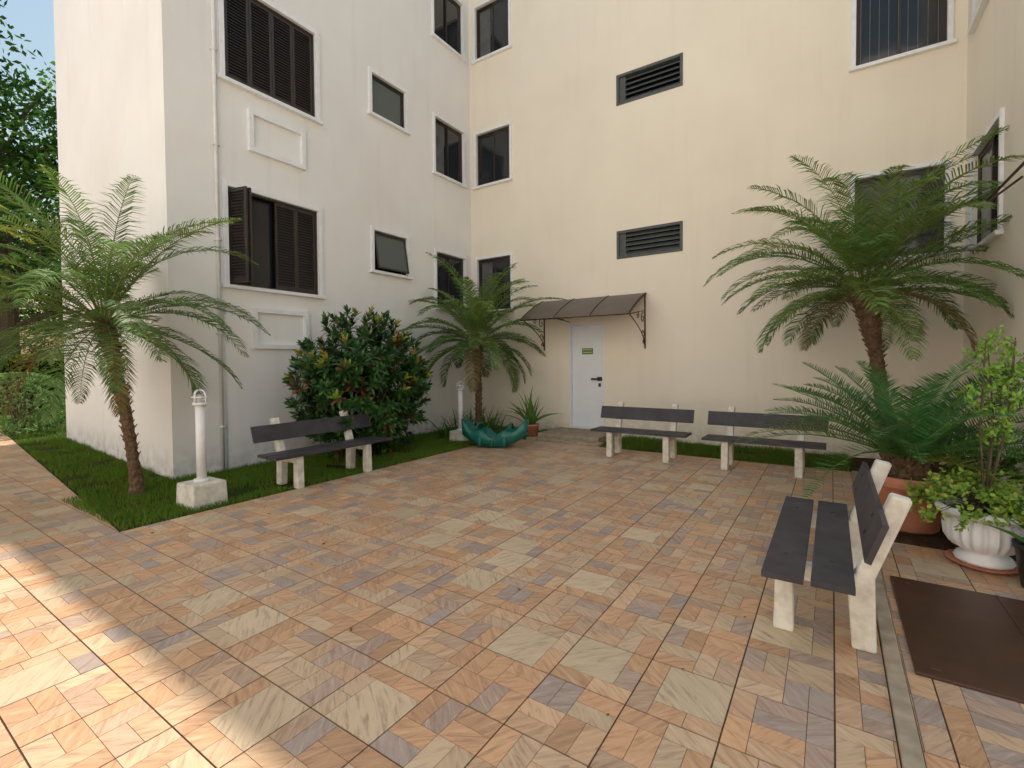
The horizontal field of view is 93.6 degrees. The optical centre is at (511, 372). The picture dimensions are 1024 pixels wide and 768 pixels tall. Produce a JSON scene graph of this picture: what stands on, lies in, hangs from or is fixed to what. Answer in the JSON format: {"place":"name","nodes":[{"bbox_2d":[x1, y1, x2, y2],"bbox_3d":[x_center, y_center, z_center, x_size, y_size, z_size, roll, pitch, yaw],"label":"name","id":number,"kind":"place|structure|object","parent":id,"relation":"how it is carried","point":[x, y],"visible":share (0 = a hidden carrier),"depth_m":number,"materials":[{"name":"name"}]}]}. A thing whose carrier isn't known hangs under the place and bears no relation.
{"place":"outdoors","nodes":[
{"label":"outdoors","id":0,"kind":"place"},
{"bbox_2d":[0,0,63,359],"label":"sky","id":1,"kind":"structure","parent":0,"point":[34,19],"materials":[{"name":"blue"}]},
{"bbox_2d":[0,409,926,767],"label":"ground","id":2,"kind":"structure","parent":0,"point":[290,483],"depth_m":6.62,"materials":[{"name":"green plant"}]},
{"bbox_2d":[0,204,47,279],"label":"pygmy date palm","id":3,"kind":"object","parent":2,"relation":"on","point":[4,228],"visible":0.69,"depth_m":6.82,"materials":[{"name":"green plant"}]},
{"bbox_2d":[11,230,43,338],"bbox_3d":[-32.765,-5.150,26.198,10.239,12.777,10.811,-1,2,-22],"label":"shade tree","id":4,"kind":"object","parent":2,"relation":"on","point":[25,308],"visible":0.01,"depth_m":29.43,"materials":[{"name":"green plant"}]},
{"bbox_2d":[8,208,49,333],"bbox_3d":[-25.248,-4.301,18.487,10.380,11.334,11.694,0,1,8],"label":"shade tree","id":5,"kind":"object","parent":2,"relation":"on","point":[29,298],"visible":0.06,"depth_m":21.68,"materials":[{"name":"green plant"}]},
{"bbox_2d":[0,0,62,360],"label":"shade tree","id":6,"kind":"object","parent":2,"relation":"on","point":[13,158],"visible":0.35,"depth_m":16.18,"materials":[{"name":"green plant"}]},
{"bbox_2d":[0,372,65,436],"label":"round bush","id":7,"kind":"object","parent":2,"relation":"on","point":[17,421],"visible":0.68,"depth_m":10.36,"materials":[{"name":"green plant"}]},
{"bbox_2d":[0,351,65,412],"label":"hedge","id":8,"kind":"object","parent":2,"relation":"on","point":[40,369],"visible":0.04,"depth_m":15.68,"materials":[{"name":"green plant"}]},
{"bbox_2d":[11,226,63,357],"bbox_3d":[-20.429,-3.297,23.346,7.167,8.944,7.568,0,2,27],"label":"shade tree","id":9,"kind":"object","parent":2,"relation":"on","point":[31,315],"visible":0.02,"depth_m":21.99,"materials":[{"name":"green plant"}]},
{"bbox_2d":[0,164,270,496],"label":"pygmy date palm","id":10,"kind":"object","parent":2,"relation":"on","point":[106,325],"visible":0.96,"depth_m":5.23,"materials":[{"name":"green plant"}]},
{"bbox_2d":[176,389,227,509],"bbox_3d":[-3.331,0.802,5.149,0.359,1.258,0.359,0,2,30],"label":"bollard lamp","id":11,"kind":"object","parent":2,"relation":"on","point":[202,488],"visible":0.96,"depth_m":5.10,"materials":[{"name":"white concrete"}]},
{"bbox_2d":[250,411,391,488],"bbox_3d":[-2.457,0.957,6.326,0.626,0.817,1.740,0,2,34],"label":"park bench","id":12,"kind":"object","parent":2,"relation":"on","point":[276,431],"visible":0.94,"depth_m":6.13,"materials":[{"name":"grey wood"}]},
{"bbox_2d":[282,304,432,459],"bbox_3d":[-2.347,0.126,7.699,1.886,2.501,2.727,0,2,34],"label":"croton bush","id":13,"kind":"object","parent":2,"relation":"on","point":[389,410],"visible":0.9,"depth_m":7.20,"materials":[{"name":"green plant"}]},
{"bbox_2d":[425,406,489,438],"bbox_3d":[-1.208,0.989,9.627,1.439,0.585,1.212,0,2,34],"label":"strap leaf plant","id":14,"kind":"object","parent":2,"relation":"on","point":[447,429],"visible":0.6,"depth_m":9.58,"materials":[{"name":"green plant"}]},
{"bbox_2d":[449,381,467,442],"bbox_3d":[-0.982,0.736,9.147,0.317,1.158,0.317,0,2,30],"label":"bollard lamp","id":15,"kind":"object","parent":2,"relation":"on","point":[456,435],"visible":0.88,"depth_m":9.10,"materials":[{"name":"white concrete"}]},
{"bbox_2d":[394,252,569,427],"bbox_3d":[-0.827,-0.472,9.768,3.788,3.584,3.297,0,2,34],"label":"pygmy date palm","id":16,"kind":"object","parent":2,"relation":"on","point":[476,326],"visible":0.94,"depth_m":9.38,"materials":[{"name":"green plant"}]},
{"bbox_2d":[454,407,511,432],"bbox_3d":[-0.603,0.936,9.462,1.051,0.686,1.293,0,2,34],"label":"strap leaf plant","id":17,"kind":"object","parent":2,"relation":"on","point":[491,426],"visible":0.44,"depth_m":9.56,"materials":[{"name":"green plant"}]},
{"bbox_2d":[464,406,509,427],"bbox_3d":[-0.663,0.886,10.342,1.417,0.744,1.172,-1,2,-25],"label":"strap leaf plant","id":18,"kind":"object","parent":2,"relation":"on","point":[488,417],"visible":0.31,"depth_m":10.53,"materials":[{"name":"green plant"}]},
{"bbox_2d":[525,423,538,436],"bbox_3d":[0.374,1.130,9.422,0.330,0.265,0.330,0,2,34],"label":"brown plant pot","id":19,"kind":"object","parent":2,"relation":"on","point":[532,430],"visible":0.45,"depth_m":9.30,"materials":[{"name":"ceramic"}]},
{"bbox_2d":[493,386,558,424],"bbox_3d":[0.298,0.643,9.497,1.477,0.827,0.989,0,1,12],"label":"strap leaf plant","id":20,"kind":"object","parent":19,"relation":"in","point":[532,417],"visible":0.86,"depth_m":9.35,"materials":[{"name":"green plant"}]},
{"bbox_2d":[53,0,1023,505],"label":"walls","id":21,"kind":"structure","parent":2,"relation":"on","point":[763,92],"depth_m":8.17,"materials":[{"name":"white paint"}]},
{"bbox_2d":[209,0,227,470],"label":"wall drain pipe","id":22,"kind":"object","parent":21,"relation":"attached to","point":[215,144],"depth_m":6.64,"materials":[{"name":"white plastic"}]},
{"bbox_2d":[520,292,646,350],"bbox_3d":[1.354,-0.991,9.324,2.252,1.063,0.931,0,2,34],"label":"door canopy","id":23,"kind":"object","parent":21,"relation":"attached to","point":[608,305],"visible":1,"depth_m":9.13,"materials":[{"name":"brown metal"}]},
{"bbox_2d":[569,322,603,428],"bbox_3d":[1.554,0.057,9.854,0.770,2.160,0.160,0,2,34],"label":"entrance door","id":24,"kind":"structure","parent":21,"relation":"attached to","point":[586,372],"depth_m":9.85,"materials":[{"name":"white wood"}]},
{"bbox_2d":[217,0,1004,349],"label":"window surrounds","id":25,"kind":"object","parent":21,"relation":"attached to","point":[999,120],"visible":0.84,"depth_m":7.38,"materials":[{"name":"white paint"}]},
{"bbox_2d":[372,79,407,271],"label":"frosted panes","id":26,"kind":"object","parent":25,"relation":"attached to","point":[386,105],"visible":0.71,"depth_m":9.26,"materials":[{"name":"grey glass"}]},
{"bbox_2d":[435,8,888,304],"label":"curtained panes","id":27,"kind":"object","parent":25,"relation":"attached to","point":[485,49],"visible":0.36,"depth_m":10.66,"materials":[{"name":"black glass"}]},
{"bbox_2d":[224,0,998,309],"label":"window frames and shutters","id":28,"kind":"structure","parent":21,"relation":"in","point":[240,206],"depth_m":7.42,"materials":[{"name":"black metal"}]},
{"bbox_2d":[237,0,998,306],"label":"window glass","id":29,"kind":"object","parent":28,"relation":"in","point":[920,23],"visible":0.45,"depth_m":7.26,"materials":[{"name":"black glass"}]},
{"bbox_2d":[860,0,938,64],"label":"window bars","id":30,"kind":"object","parent":28,"relation":"attached to","point":[888,29],"depth_m":7.02,"materials":[{"name":"black metal"}]},
{"bbox_2d":[616,52,682,258],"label":"vent louvres","id":31,"kind":"object","parent":21,"relation":"attached to","point":[621,99],"visible":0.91,"depth_m":9.03,"materials":[{"name":"grey metal"}]},
{"bbox_2d":[981,161,1023,206],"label":"wall bracket rail","id":32,"kind":"object","parent":21,"relation":"attached to","point":[991,197],"depth_m":4.34,"materials":[{"name":"grey metal"}]},
{"bbox_2d":[526,427,613,446],"bbox_3d":[1.223,1.235,9.326,1.520,0.155,1.175,0,2,34],"label":"door step","id":33,"kind":"object","parent":2,"relation":"on","point":[577,436],"depth_m":9.07,"materials":[{"name":"stone"}]},
{"bbox_2d":[703,124,1023,461],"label":"pygmy date palm","id":34,"kind":"object","parent":2,"relation":"on","point":[871,304],"visible":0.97,"depth_m":5.58,"materials":[{"name":"green plant"}]},
{"bbox_2d":[851,471,925,767],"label":"concrete edging","id":35,"kind":"object","parent":2,"relation":"on","point":[909,746],"visible":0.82,"depth_m":2.16,"materials":[{"name":"grey concrete"}]},
{"bbox_2d":[855,457,1016,561],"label":"planting bed soil","id":36,"kind":"structure","parent":2,"relation":"on","point":[939,540],"depth_m":3.95,"materials":[{"name":"brown soil"}]},
{"bbox_2d":[870,469,953,534],"bbox_3d":[3.487,1.123,4.225,0.580,0.468,0.580,0,2,34],"label":"terracotta pot","id":37,"kind":"object","parent":36,"relation":"on","point":[913,523],"visible":0.3,"depth_m":4.04,"materials":[{"name":"ceramic"}]},
{"bbox_2d":[736,355,1023,499],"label":"sago cycad","id":38,"kind":"object","parent":37,"relation":"in","point":[916,448],"visible":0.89,"depth_m":4.07,"materials":[{"name":"green plant"}]},
{"bbox_2d":[931,420,986,481],"bbox_3d":[5.252,0.966,5.650,0.585,0.824,1.075,0,2,34],"label":"bed shrub","id":39,"kind":"object","parent":36,"relation":"on","point":[935,463],"visible":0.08,"depth_m":5.62,"materials":[{"name":"green plant"}]},
{"bbox_2d":[947,435,1023,502],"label":"bed shrub","id":40,"kind":"object","parent":36,"relation":"on","point":[1009,462],"visible":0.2,"depth_m":4.41,"materials":[{"name":"green plant"}]},
{"bbox_2d":[0,433,1023,767],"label":"paved patio","id":41,"kind":"structure","parent":0,"point":[222,637],"depth_m":2.68,"materials":[{"name":"tile"}]},
{"bbox_2d":[461,418,527,447],"bbox_3d":[-0.300,1.038,8.462,1.150,0.477,0.480,0,1,14],"label":"rocker toy","id":42,"kind":"object","parent":41,"relation":"on","point":[483,436],"visible":1,"depth_m":8.29,"materials":[{"name":"teal plastic"}]},
{"bbox_2d":[150,454,918,715],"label":"fallen leaves","id":43,"kind":"object","parent":41,"relation":"on","point":[351,628],"visible":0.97,"depth_m":3.96,"materials":[{"name":"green plant"}]},
{"bbox_2d":[591,402,694,462],"bbox_3d":[2.020,0.893,7.466,1.470,0.817,0.626,0,2,33],"label":"park bench","id":44,"kind":"object","parent":41,"relation":"on","point":[673,415],"visible":1,"depth_m":7.46,"materials":[{"name":"grey wood"}]},
{"bbox_2d":[701,407,827,477],"bbox_3d":[3.396,0.905,6.509,1.470,0.817,0.626,0,2,34],"label":"park bench","id":45,"kind":"object","parent":41,"relation":"on","point":[731,418],"visible":0.88,"depth_m":6.53,"materials":[{"name":"grey wood"}]},
{"bbox_2d":[761,459,911,653],"bbox_3d":[1.979,1.004,2.954,0.626,0.817,1.620,0,2,34],"label":"park bench","id":46,"kind":"object","parent":41,"relation":"on","point":[850,553],"visible":1,"depth_m":2.60,"materials":[{"name":"grey wood"}]},
{"bbox_2d":[890,575,1023,703],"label":"metal cover plate","id":47,"kind":"object","parent":41,"relation":"on","point":[969,639],"visible":1,"depth_m":2.57,"materials":[{"name":"brown metal"}]},
{"bbox_2d":[943,549,1018,574],"bbox_3d":[3.404,1.369,3.471,0.430,0.031,0.430,0,2,34],"label":"pot saucer","id":48,"kind":"object","parent":41,"relation":"on","point":[948,553],"visible":0.34,"depth_m":3.37,"materials":[{"name":"ceramic"}]},
{"bbox_2d":[934,497,1023,570],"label":"ornate white urn","id":49,"kind":"object","parent":48,"relation":"on","point":[984,546],"visible":0.72,"depth_m":3.35,"materials":[{"name":"ceramic"}]},
{"bbox_2d":[905,325,1023,531],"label":"urn shrub","id":50,"kind":"object","parent":49,"relation":"in","point":[988,487],"visible":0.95,"depth_m":3.41,"materials":[{"name":"green plant"}]},
{"bbox_2d":[1011,537,1023,587],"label":"black plant pot","id":51,"kind":"object","parent":41,"relation":"on","point":[1018,545],"visible":0.92,"depth_m":3.12,"materials":[{"name":"plastic"}]},
{"bbox_2d":[974,492,1023,541],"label":"strap leaf plant","id":52,"kind":"object","parent":51,"relation":"in","point":[1020,538],"visible":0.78,"depth_m":3.17,"materials":[{"name":"green plant"}]}
]}

